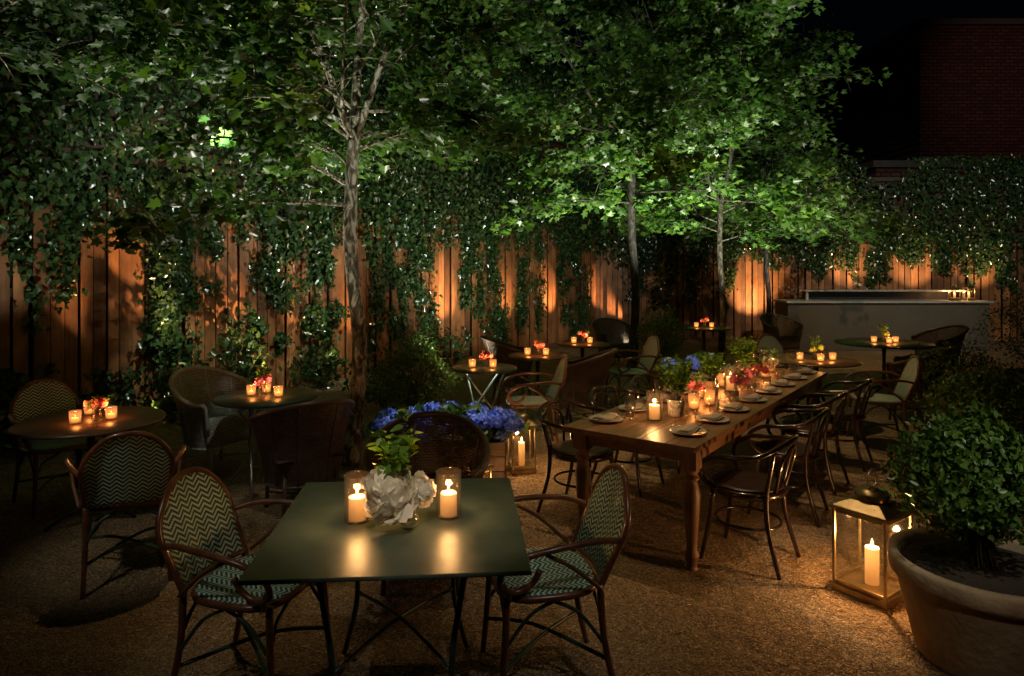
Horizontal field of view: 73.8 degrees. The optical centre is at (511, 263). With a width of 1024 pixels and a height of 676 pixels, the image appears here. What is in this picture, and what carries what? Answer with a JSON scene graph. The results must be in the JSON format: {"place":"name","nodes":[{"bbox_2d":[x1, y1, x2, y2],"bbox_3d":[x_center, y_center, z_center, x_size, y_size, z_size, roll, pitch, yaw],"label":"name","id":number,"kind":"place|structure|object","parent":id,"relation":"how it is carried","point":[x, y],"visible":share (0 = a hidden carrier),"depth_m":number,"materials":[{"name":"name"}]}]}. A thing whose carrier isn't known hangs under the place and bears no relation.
{"place":"outdoors","nodes":[
{"label":"outdoors","id":0,"kind":"place"},
{"bbox_2d":[83,366,145,405],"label":"leafy shrub","id":1,"kind":"object","parent":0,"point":[104,387],"visible":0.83,"depth_m":7.95,"materials":[{"name":"green plant"}]},
{"bbox_2d":[0,335,1023,675],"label":"ground","id":2,"kind":"structure","parent":0,"point":[658,587],"depth_m":3.85,"materials":[{"name":"brown gravel"}]},
{"bbox_2d":[7,378,106,518],"bbox_3d":[-3.503,1.369,5.242,0.634,0.907,0.643,0,0,39],"label":"rattan armchair","id":3,"kind":"object","parent":2,"relation":"on","point":[37,397],"visible":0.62,"depth_m":5.25,"materials":[{"name":"green wicker"}]},
{"bbox_2d":[0,0,158,120],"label":"plane tree","id":4,"kind":"object","parent":2,"relation":"on","point":[91,13],"visible":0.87,"depth_m":5.52,"materials":[{"name":"green plant"}]},
{"bbox_2d":[8,406,165,532],"bbox_3d":[-2.930,1.450,4.750,0.934,0.731,0.934,0,0,0],"label":"round table","id":5,"kind":"object","parent":2,"relation":"on","point":[54,426],"visible":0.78,"depth_m":4.66,"materials":[{"name":"brown metal"}]},
{"bbox_2d":[64,431,186,598],"bbox_3d":[-2.247,1.369,3.991,0.643,0.907,0.634,0,0,-29],"label":"rattan armchair","id":6,"kind":"object","parent":2,"relation":"on","point":[115,472],"visible":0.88,"depth_m":3.79,"materials":[{"name":"green wicker"}]},
{"bbox_2d":[126,362,183,424],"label":"leafy shrub","id":7,"kind":"object","parent":2,"relation":"on","point":[161,401],"visible":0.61,"depth_m":7.71,"materials":[{"name":"green plant"}]},
{"bbox_2d":[169,366,258,471],"bbox_3d":[-2.692,1.381,6.098,0.661,0.880,0.754,0,0,30],"label":"wicker tub chair","id":8,"kind":"object","parent":2,"relation":"on","point":[205,423],"visible":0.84,"depth_m":6.02,"materials":[{"name":"wicker"}]},
{"bbox_2d":[197,302,271,383],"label":"leafy shrub","id":9,"kind":"object","parent":2,"relation":"on","point":[241,350],"visible":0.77,"depth_m":8.96,"materials":[{"name":"green plant"}]},
{"bbox_2d":[155,467,330,675],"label":"rattan armchair","id":10,"kind":"object","parent":2,"relation":"on","point":[199,534],"visible":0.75,"depth_m":2.89,"materials":[{"name":"green wicker"}]},
{"bbox_2d":[212,387,317,498],"bbox_3d":[-2.015,1.456,5.600,0.814,0.742,0.814,0,0,0],"label":"round table","id":11,"kind":"object","parent":2,"relation":"on","point":[238,400],"visible":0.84,"depth_m":5.49,"materials":[{"name":"green metal"}]},
{"bbox_2d":[0,175,595,435],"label":"plank fence","id":12,"kind":"object","parent":2,"relation":"on","point":[100,323],"visible":0.27,"depth_m":9.22,"materials":[{"name":"brown wood"}]},
{"bbox_2d":[0,157,51,268],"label":"hanging ivy vine","id":13,"kind":"object","parent":12,"relation":"attached to","point":[21,237],"visible":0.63,"depth_m":7.21,"materials":[{"name":"green plant"}]},
{"bbox_2d":[7,159,100,336],"bbox_3d":[-4.984,-0.172,7.478,0.382,1.941,0.946,0,0,34],"label":"hanging ivy vine","id":14,"kind":"object","parent":12,"relation":"attached to","point":[65,294],"visible":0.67,"depth_m":7.47,"materials":[{"name":"green plant"}]},
{"bbox_2d":[133,167,206,384],"bbox_3d":[-4.237,0.191,8.442,0.442,2.724,0.968,0,0,37],"label":"hanging ivy vine","id":15,"kind":"object","parent":12,"relation":"attached to","point":[169,263],"visible":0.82,"depth_m":8.45,"materials":[{"name":"green plant"}]},
{"bbox_2d":[136,295,204,399],"bbox_3d":[-4.255,1.079,8.510,0.348,1.429,0.812,0,0,39],"label":"climbing ivy vine","id":16,"kind":"object","parent":12,"relation":"attached to","point":[187,359],"visible":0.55,"depth_m":8.46,"materials":[{"name":"green plant"}]},
{"bbox_2d":[200,173,234,298],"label":"hanging ivy vine","id":17,"kind":"object","parent":12,"relation":"attached to","point":[218,250],"visible":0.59,"depth_m":8.95,"materials":[{"name":"green plant"}]},
{"bbox_2d":[223,179,257,251],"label":"hanging ivy vine","id":18,"kind":"object","parent":12,"relation":"attached to","point":[241,232],"visible":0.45,"depth_m":9.30,"materials":[{"name":"green plant"}]},
{"bbox_2d":[223,313,269,382],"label":"climbing ivy vine","id":19,"kind":"object","parent":12,"relation":"attached to","point":[262,329],"visible":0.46,"depth_m":9.43,"materials":[{"name":"green plant"}]},
{"bbox_2d":[241,179,278,323],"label":"hanging ivy vine","id":20,"kind":"object","parent":12,"relation":"attached to","point":[257,274],"visible":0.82,"depth_m":9.51,"materials":[{"name":"green plant"}]},
{"bbox_2d":[256,184,309,358],"bbox_3d":[-3.262,0.087,9.819,0.381,2.552,0.881,0,0,42],"label":"hanging ivy vine","id":21,"kind":"object","parent":12,"relation":"attached to","point":[282,291],"visible":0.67,"depth_m":9.78,"materials":[{"name":"green plant"}]},
{"bbox_2d":[0,0,606,253],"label":"climbing ivy","id":22,"kind":"object","parent":12,"relation":"attached to","point":[62,137],"visible":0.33,"depth_m":9.27,"materials":[{"name":"green plant"}]},
{"bbox_2d":[290,193,317,360],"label":"hanging ivy vine","id":23,"kind":"object","parent":12,"relation":"attached to","point":[305,287],"visible":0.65,"depth_m":10.13,"materials":[{"name":"green plant"}]},
{"bbox_2d":[302,186,343,340],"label":"hanging ivy vine","id":24,"kind":"object","parent":12,"relation":"attached to","point":[323,265],"visible":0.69,"depth_m":10.32,"materials":[{"name":"green plant"}]},
{"bbox_2d":[299,299,349,381],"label":"climbing ivy vine","id":25,"kind":"object","parent":12,"relation":"attached to","point":[327,333],"visible":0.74,"depth_m":10.36,"materials":[{"name":"green plant"}]},
{"bbox_2d":[357,195,394,336],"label":"hanging ivy vine","id":26,"kind":"object","parent":12,"relation":"attached to","point":[380,302],"visible":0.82,"depth_m":11.24,"materials":[{"name":"green plant"}]},
{"bbox_2d":[379,196,423,348],"bbox_3d":[-1.870,0.154,11.688,0.402,2.671,1.013,0,0,35],"label":"hanging ivy vine","id":27,"kind":"object","parent":12,"relation":"attached to","point":[396,322],"visible":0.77,"depth_m":11.66,"materials":[{"name":"green plant"}]},
{"bbox_2d":[400,199,444,348],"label":"hanging ivy vine","id":28,"kind":"object","parent":12,"relation":"attached to","point":[424,257],"visible":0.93,"depth_m":12.12,"materials":[{"name":"green plant"}]},
{"bbox_2d":[455,202,486,347],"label":"hanging ivy vine","id":29,"kind":"object","parent":12,"relation":"attached to","point":[468,257],"visible":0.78,"depth_m":13.09,"materials":[{"name":"green plant"}]},
{"bbox_2d":[470,206,500,340],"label":"hanging ivy vine","id":30,"kind":"object","parent":12,"relation":"attached to","point":[481,295],"visible":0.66,"depth_m":13.45,"materials":[{"name":"green plant"}]},
{"bbox_2d":[479,208,510,341],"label":"hanging ivy vine","id":31,"kind":"object","parent":12,"relation":"attached to","point":[495,278],"visible":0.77,"depth_m":13.76,"materials":[{"name":"green plant"}]},
{"bbox_2d":[512,211,537,335],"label":"hanging ivy vine","id":32,"kind":"object","parent":12,"relation":"attached to","point":[521,313],"visible":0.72,"depth_m":14.55,"materials":[{"name":"green plant"}]},
{"bbox_2d":[526,212,547,333],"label":"hanging ivy vine","id":33,"kind":"object","parent":12,"relation":"attached to","point":[539,249],"visible":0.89,"depth_m":15.07,"materials":[{"name":"green plant"}]},
{"bbox_2d":[555,213,583,328],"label":"hanging ivy vine","id":34,"kind":"object","parent":12,"relation":"attached to","point":[562,271],"visible":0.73,"depth_m":15.96,"materials":[{"name":"green plant"}]},
{"bbox_2d":[572,217,597,330],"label":"hanging ivy vine","id":35,"kind":"object","parent":12,"relation":"attached to","point":[586,297],"visible":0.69,"depth_m":16.59,"materials":[{"name":"green plant"}]},
{"bbox_2d":[248,399,354,516],"bbox_3d":[-1.497,1.381,4.972,0.754,0.880,0.661,0,0,-35],"label":"wicker tub chair","id":36,"kind":"object","parent":2,"relation":"on","point":[300,445],"visible":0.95,"depth_m":4.79,"materials":[{"name":"wicker"}]},
{"bbox_2d":[57,0,552,466],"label":"plane tree","id":37,"kind":"object","parent":2,"relation":"on","point":[296,25],"visible":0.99,"depth_m":5.61,"materials":[{"name":"green plant"}]},
{"bbox_2d":[278,337,348,389],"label":"leafy shrub","id":38,"kind":"object","parent":2,"relation":"on","point":[325,376],"visible":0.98,"depth_m":9.90,"materials":[{"name":"green plant"}]},
{"bbox_2d":[338,352,422,408],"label":"leafy shrub","id":39,"kind":"object","parent":2,"relation":"on","point":[367,394],"visible":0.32,"depth_m":8.51,"materials":[{"name":"green plant"}]},
{"bbox_2d":[237,477,531,675],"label":"square table","id":40,"kind":"object","parent":2,"relation":"on","point":[313,537],"visible":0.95,"depth_m":2.61,"materials":[{"name":"green metal"}]},
{"bbox_2d":[343,472,368,524],"bbox_3d":[-0.642,0.970,2.830,0.112,0.192,0.112,0,0,0],"label":"hurricane candle","id":41,"kind":"object","parent":40,"relation":"on","point":[354,506],"visible":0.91,"depth_m":2.80,"materials":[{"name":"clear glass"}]},
{"bbox_2d":[398,504,419,529],"bbox_3d":[-0.420,1.016,2.760,0.094,0.102,0.094,0,0,0],"label":"bud vase","id":42,"kind":"object","parent":40,"relation":"on","point":[412,524],"visible":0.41,"depth_m":2.75,"materials":[{"name":"clear glass"}]},
{"bbox_2d":[359,466,419,525],"bbox_3d":[-0.483,0.926,2.745,0.234,0.230,0.236,0,0,-31],"label":"white peony","id":43,"kind":"object","parent":42,"relation":"in","point":[388,498],"visible":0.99,"depth_m":2.68,"materials":[{"name":"beige plant"}]},
{"bbox_2d":[367,407,422,479],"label":"green sprig","id":44,"kind":"object","parent":42,"relation":"in","point":[396,450],"visible":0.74,"depth_m":2.78,"materials":[{"name":"green plant"}]},
{"bbox_2d":[408,470,436,520],"bbox_3d":[-0.376,0.946,2.783,0.138,0.191,0.125,0,0,0],"label":"white peony","id":45,"kind":"object","parent":42,"relation":"in","point":[426,493],"visible":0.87,"depth_m":2.76,"materials":[{"name":"beige plant"}]},
{"bbox_2d":[435,467,461,520],"bbox_3d":[-0.268,0.970,2.880,0.112,0.192,0.112,0,0,0],"label":"hurricane candle","id":46,"kind":"object","parent":40,"relation":"on","point":[448,504],"visible":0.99,"depth_m":2.85,"materials":[{"name":"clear glass"}]},
{"bbox_2d":[365,323,462,409],"bbox_3d":[-1.042,1.209,6.980,0.963,1.223,0.939,0,0,-37],"label":"potted boxwood","id":47,"kind":"object","parent":2,"relation":"on","point":[411,389],"visible":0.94,"depth_m":6.89,"materials":[{"name":"plant"}]},
{"bbox_2d":[359,411,490,595],"bbox_3d":[-0.500,1.381,4.045,0.754,0.880,0.661,0,0,0],"label":"wicker tub chair","id":48,"kind":"object","parent":2,"relation":"on","point":[448,442],"visible":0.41,"depth_m":4.25,"materials":[{"name":"wicker"}]},
{"bbox_2d":[418,327,475,368],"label":"leafy shrub","id":49,"kind":"object","parent":2,"relation":"on","point":[457,353],"visible":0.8,"depth_m":11.93,"materials":[{"name":"green plant"}]},
{"bbox_2d":[451,363,516,436],"bbox_3d":[-0.293,1.456,7.150,0.694,0.742,0.694,0,0,0],"label":"round table","id":50,"kind":"object","parent":2,"relation":"on","point":[481,369],"visible":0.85,"depth_m":7.06,"materials":[{"name":"green metal"}]},
{"bbox_2d":[485,440,505,477],"bbox_3d":[-0.553,1.640,5.750,0.972,0.354,0.442,0,0,-6],"label":"planter box","id":51,"kind":"object","parent":2,"relation":"on","point":[498,456],"visible":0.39,"depth_m":5.57,"materials":[{"name":"brown wood"}]},
{"bbox_2d":[360,401,530,443],"bbox_3d":[-0.558,1.397,5.754,1.436,0.473,0.813,0,0,-6],"label":"hydrangea","id":52,"kind":"object","parent":51,"relation":"in","point":[494,425],"visible":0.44,"depth_m":5.65,"materials":[{"name":"blue plant"}]},
{"bbox_2d":[480,335,532,404],"bbox_3d":[-0.093,1.381,8.981,0.661,0.880,0.754,0,0,-11],"label":"wicker tub chair","id":53,"kind":"object","parent":2,"relation":"on","point":[501,351],"visible":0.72,"depth_m":8.74,"materials":[{"name":"wicker"}]},
{"bbox_2d":[507,404,537,474],"bbox_3d":[0.084,1.528,6.000,0.238,0.584,0.238,0,0,-11],"label":"lantern","id":54,"kind":"object","parent":2,"relation":"on","point":[514,467],"visible":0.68,"depth_m":5.94,"materials":[{"name":"gold metal"}]},
{"bbox_2d":[502,355,567,454],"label":"rattan armchair","id":55,"kind":"object","parent":2,"relation":"on","point":[556,383],"visible":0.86,"depth_m":6.69,"materials":[{"name":"green wicker"}]},
{"bbox_2d":[509,351,566,413],"bbox_3d":[0.304,1.450,8.100,0.694,0.731,0.694,0,0,0],"label":"round table","id":56,"kind":"object","parent":2,"relation":"on","point":[538,357],"visible":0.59,"depth_m":8.06,"materials":[{"name":"green metal"}]},
{"bbox_2d":[480,463,630,675],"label":"rattan armchair","id":57,"kind":"object","parent":2,"relation":"on","point":[561,573],"visible":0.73,"depth_m":2.93,"materials":[{"name":"green wicker"}]},
{"bbox_2d":[536,399,613,512],"bbox_3d":[0.487,1.430,5.021,0.524,0.788,0.653,0,0,36],"label":"bentwood armchair","id":58,"kind":"object","parent":2,"relation":"on","point":[564,450],"visible":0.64,"depth_m":4.96,"materials":[{"name":"black wood"}]},
{"bbox_2d":[553,348,617,423],"bbox_3d":[0.857,1.381,7.670,0.661,0.880,0.754,0,0,18],"label":"wicker tub chair","id":59,"kind":"object","parent":2,"relation":"on","point":[586,375],"visible":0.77,"depth_m":7.43,"materials":[{"name":"wicker"}]},
{"bbox_2d":[592,318,629,367],"bbox_3d":[1.696,1.381,11.590,0.754,0.880,0.661,0,0,-18],"label":"wicker tub chair","id":60,"kind":"object","parent":2,"relation":"on","point":[613,333],"visible":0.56,"depth_m":11.76,"materials":[{"name":"wicker"}]},
{"bbox_2d":[589,385,664,497],"bbox_3d":[0.934,1.430,5.624,0.524,0.788,0.653,0,0,37],"label":"bentwood armchair","id":61,"kind":"object","parent":2,"relation":"on","point":[636,462],"visible":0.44,"depth_m":5.63,"materials":[{"name":"black wood"}]},
{"bbox_2d":[604,335,659,404],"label":"rattan armchair","id":62,"kind":"object","parent":2,"relation":"on","point":[648,356],"visible":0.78,"depth_m":8.57,"materials":[{"name":"green wicker"}]},
{"bbox_2d":[426,0,840,367],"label":"plane tree","id":63,"kind":"object","parent":2,"relation":"on","point":[633,147],"visible":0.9,"depth_m":9.81,"materials":[{"name":"green plant"}]},
{"bbox_2d":[633,302,691,391],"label":"potted boxwood","id":64,"kind":"object","parent":2,"relation":"on","point":[665,348],"visible":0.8,"depth_m":9.70,"materials":[{"name":"plant"}]},
{"bbox_2d":[562,365,826,570],"bbox_3d":[1.700,1.440,5.554,0.898,0.760,3.400,0,0,37],"label":"long table","id":65,"kind":"object","parent":2,"relation":"on","point":[641,434],"visible":0.64,"depth_m":4.48,"materials":[{"name":"brown wood"}]},
{"bbox_2d":[654,354,695,416],"bbox_3d":[1.140,0.849,4.761,0.264,0.418,0.247,0,0,-26],"label":"herb pot","id":66,"kind":"object","parent":65,"relation":"on","point":[680,381],"visible":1,"depth_m":4.71,"materials":[{"name":"green plant"}]},
{"bbox_2d":[698,352,726,395],"bbox_3d":[1.623,0.888,5.525,0.235,0.340,0.229,0,0,0],"label":"herb pot","id":67,"kind":"object","parent":65,"relation":"on","point":[710,366],"visible":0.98,"depth_m":5.48,"materials":[{"name":"green plant"}]},
{"bbox_2d":[726,335,756,377],"bbox_3d":[2.123,0.860,6.298,0.288,0.396,0.314,0,0,0],"label":"herb pot","id":68,"kind":"object","parent":65,"relation":"on","point":[744,352],"visible":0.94,"depth_m":6.25,"materials":[{"name":"green plant"}]},
{"bbox_2d":[554,0,925,361],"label":"plane tree","id":69,"kind":"object","parent":2,"relation":"on","point":[624,28],"visible":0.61,"depth_m":11.38,"materials":[{"name":"green plant"}]},
{"bbox_2d":[698,433,800,579],"bbox_3d":[1.481,1.430,4.222,0.524,0.788,0.654,0,0,38],"label":"bentwood armchair","id":70,"kind":"object","parent":2,"relation":"on","point":[739,483],"visible":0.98,"depth_m":4.15,"materials":[{"name":"black wood"}]},
{"bbox_2d":[624,12,888,312],"bbox_3d":[5.026,-1.487,14.201,5.053,6.625,5.148,0,0,0],"label":"plane tree","id":71,"kind":"object","parent":2,"relation":"on","point":[783,69],"visible":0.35,"depth_m":13.32,"materials":[{"name":"green plant"}]},
{"bbox_2d":[760,313,804,353],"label":"wicker tub chair","id":72,"kind":"object","parent":2,"relation":"on","point":[786,332],"visible":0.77,"depth_m":12.71,"materials":[{"name":"wicker"}]},
{"bbox_2d":[755,333,813,412],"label":"rattan armchair","id":73,"kind":"object","parent":2,"relation":"on","point":[769,342],"visible":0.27,"depth_m":8.87,"materials":[{"name":"green wicker"}]},
{"bbox_2d":[747,407,828,527],"bbox_3d":[2.032,1.430,5.000,0.524,0.788,0.654,0,0,33],"label":"bentwood armchair","id":74,"kind":"object","parent":2,"relation":"on","point":[807,453],"visible":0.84,"depth_m":4.88,"materials":[{"name":"black wood"}]},
{"bbox_2d":[596,243,1023,341],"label":"plank fence","id":75,"kind":"object","parent":2,"relation":"on","point":[746,303],"visible":0.36,"depth_m":16.73,"materials":[{"name":"brown wood"}]},
{"bbox_2d":[648,235,685,314],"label":"hanging ivy vine","id":76,"kind":"object","parent":75,"relation":"attached to","point":[672,269],"visible":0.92,"depth_m":16.94,"materials":[{"name":"green plant"}]},
{"bbox_2d":[707,234,746,308],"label":"hanging ivy vine","id":77,"kind":"object","parent":75,"relation":"attached to","point":[732,271],"visible":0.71,"depth_m":16.72,"materials":[{"name":"green plant"}]},
{"bbox_2d":[593,154,1023,271],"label":"climbing ivy","id":78,"kind":"object","parent":75,"relation":"attached to","point":[1019,173],"visible":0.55,"depth_m":16.07,"materials":[{"name":"green plant"}]},
{"bbox_2d":[595,175,1023,243],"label":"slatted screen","id":79,"kind":"object","parent":75,"relation":"on","point":[880,180],"visible":0.25,"depth_m":16.24,"materials":[{"name":"green plant"}]},
{"bbox_2d":[800,234,836,281],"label":"hanging ivy vine","id":80,"kind":"object","parent":75,"relation":"attached to","point":[819,267],"visible":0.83,"depth_m":16.42,"materials":[{"name":"green plant"}]},
{"bbox_2d":[824,233,864,281],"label":"hanging ivy vine","id":81,"kind":"object","parent":75,"relation":"attached to","point":[852,256],"visible":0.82,"depth_m":16.33,"materials":[{"name":"green plant"}]},
{"bbox_2d":[859,235,892,289],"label":"hanging ivy vine","id":82,"kind":"object","parent":75,"relation":"attached to","point":[881,250],"visible":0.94,"depth_m":16.26,"materials":[{"name":"green plant"}]},
{"bbox_2d":[885,234,926,269],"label":"hanging ivy vine","id":83,"kind":"object","parent":75,"relation":"attached to","point":[904,249],"visible":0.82,"depth_m":16.14,"materials":[{"name":"green plant"}]},
{"bbox_2d":[920,232,959,277],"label":"hanging ivy vine","id":84,"kind":"object","parent":75,"relation":"attached to","point":[937,264],"visible":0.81,"depth_m":16.02,"materials":[{"name":"green plant"}]},
{"bbox_2d":[954,234,998,290],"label":"hanging ivy vine","id":85,"kind":"object","parent":75,"relation":"attached to","point":[980,269],"visible":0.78,"depth_m":15.94,"materials":[{"name":"green plant"}]},
{"bbox_2d":[984,232,1021,294],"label":"hanging ivy vine","id":86,"kind":"object","parent":75,"relation":"attached to","point":[1001,273],"visible":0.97,"depth_m":15.85,"materials":[{"name":"green plant"}]},
{"bbox_2d":[772,391,849,495],"bbox_3d":[2.490,1.430,5.652,0.524,0.788,0.653,0,0,40],"label":"bentwood armchair","id":87,"kind":"object","parent":2,"relation":"on","point":[832,430],"visible":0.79,"depth_m":5.53,"materials":[{"name":"black wood"}]},
{"bbox_2d":[775,354,861,423],"bbox_3d":[3.430,1.450,7.700,0.934,0.731,0.934,0,0,0],"label":"round table","id":88,"kind":"object","parent":2,"relation":"on","point":[814,363],"visible":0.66,"depth_m":7.56,"materials":[{"name":"brown metal"}]},
{"bbox_2d":[806,378,872,471],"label":"bentwood armchair","id":89,"kind":"object","parent":2,"relation":"on","point":[854,414],"visible":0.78,"depth_m":6.10,"materials":[{"name":"black wood"}]},
{"bbox_2d":[828,469,916,610],"bbox_3d":[1.994,1.478,3.780,0.324,0.684,0.324,0,0,-36],"label":"lantern","id":90,"kind":"object","parent":2,"relation":"on","point":[874,503],"visible":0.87,"depth_m":3.72,"materials":[{"name":"gold metal"}]},
{"bbox_2d":[865,540,878,585],"bbox_3d":[1.994,1.646,3.780,0.072,0.245,0.072,0,0,0],"label":"pillar candle","id":91,"kind":"object","parent":90,"relation":"in","point":[871,564],"visible":1,"depth_m":3.75,"materials":[{"name":"beige wax"}]},
{"bbox_2d":[844,355,919,447],"bbox_3d":[3.746,1.369,6.882,0.634,0.907,0.644,0,0,16],"label":"rattan armchair","id":92,"kind":"object","parent":2,"relation":"on","point":[907,380],"visible":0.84,"depth_m":6.80,"materials":[{"name":"green wicker"}]},
{"bbox_2d":[772,290,993,350],"bbox_3d":[7.841,1.192,14.530,4.295,1.255,0.800,0,0,0],"label":"bar counter","id":93,"kind":"object","parent":2,"relation":"on","point":[829,316],"visible":0.85,"depth_m":14.20,"materials":[{"name":"concrete"}]},
{"bbox_2d":[834,338,935,392],"bbox_3d":[5.124,1.450,9.400,1.254,0.731,1.254,0,0,0],"label":"round table","id":94,"kind":"object","parent":2,"relation":"on","point":[902,344],"visible":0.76,"depth_m":9.35,"materials":[{"name":"green metal"}]},
{"bbox_2d":[885,346,954,419],"bbox_3d":[4.765,1.381,7.943,0.661,0.880,0.754,0,0,37],"label":"wicker tub chair","id":95,"kind":"object","parent":2,"relation":"on","point":[898,362],"visible":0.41,"depth_m":7.75,"materials":[{"name":"wicker"}]},
{"bbox_2d":[911,324,968,372],"bbox_3d":[6.643,1.381,10.509,0.661,0.880,0.754,0,0,-6],"label":"wicker tub chair","id":96,"kind":"object","parent":2,"relation":"on","point":[940,334],"visible":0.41,"depth_m":10.70,"materials":[{"name":"wicker"}]},
{"bbox_2d":[875,395,1023,675],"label":"potted boxwood","id":97,"kind":"object","parent":2,"relation":"on","point":[961,582],"visible":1,"depth_m":3.04,"materials":[{"name":"plant"}]},
{"bbox_2d":[892,333,1009,422],"bbox_3d":[4.925,1.292,7.576,1.093,1.056,1.101,0,0,-39],"label":"potted boxwood","id":98,"kind":"object","parent":2,"relation":"on","point":[963,366],"visible":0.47,"depth_m":7.51,"materials":[{"name":"plant"}]},
{"bbox_2d":[913,357,1023,447],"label":"potted boxwood","id":99,"kind":"object","parent":2,"relation":"on","point":[1000,390],"visible":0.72,"depth_m":5.52,"materials":[{"name":"plant"}]},
{"bbox_2d":[970,277,1023,396],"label":"potted boxwood","id":100,"kind":"object","parent":2,"relation":"on","point":[1000,340],"visible":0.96,"depth_m":9.07,"materials":[{"name":"plant"}]},
{"bbox_2d":[28,0,1023,244],"label":"sky","id":101,"kind":"structure","parent":0,"point":[871,21],"materials":[{"name":"black"}]},
{"bbox_2d":[813,18,1023,177],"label":"brick building","id":102,"kind":"structure","parent":0,"point":[952,87],"depth_m":24.00,"materials":[{"name":"brick"}]},
{"bbox_2d":[830,160,1022,243],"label":"parapet wall","id":103,"kind":"structure","parent":0,"point":[887,168],"depth_m":20.50,"materials":[{"name":"brick"}]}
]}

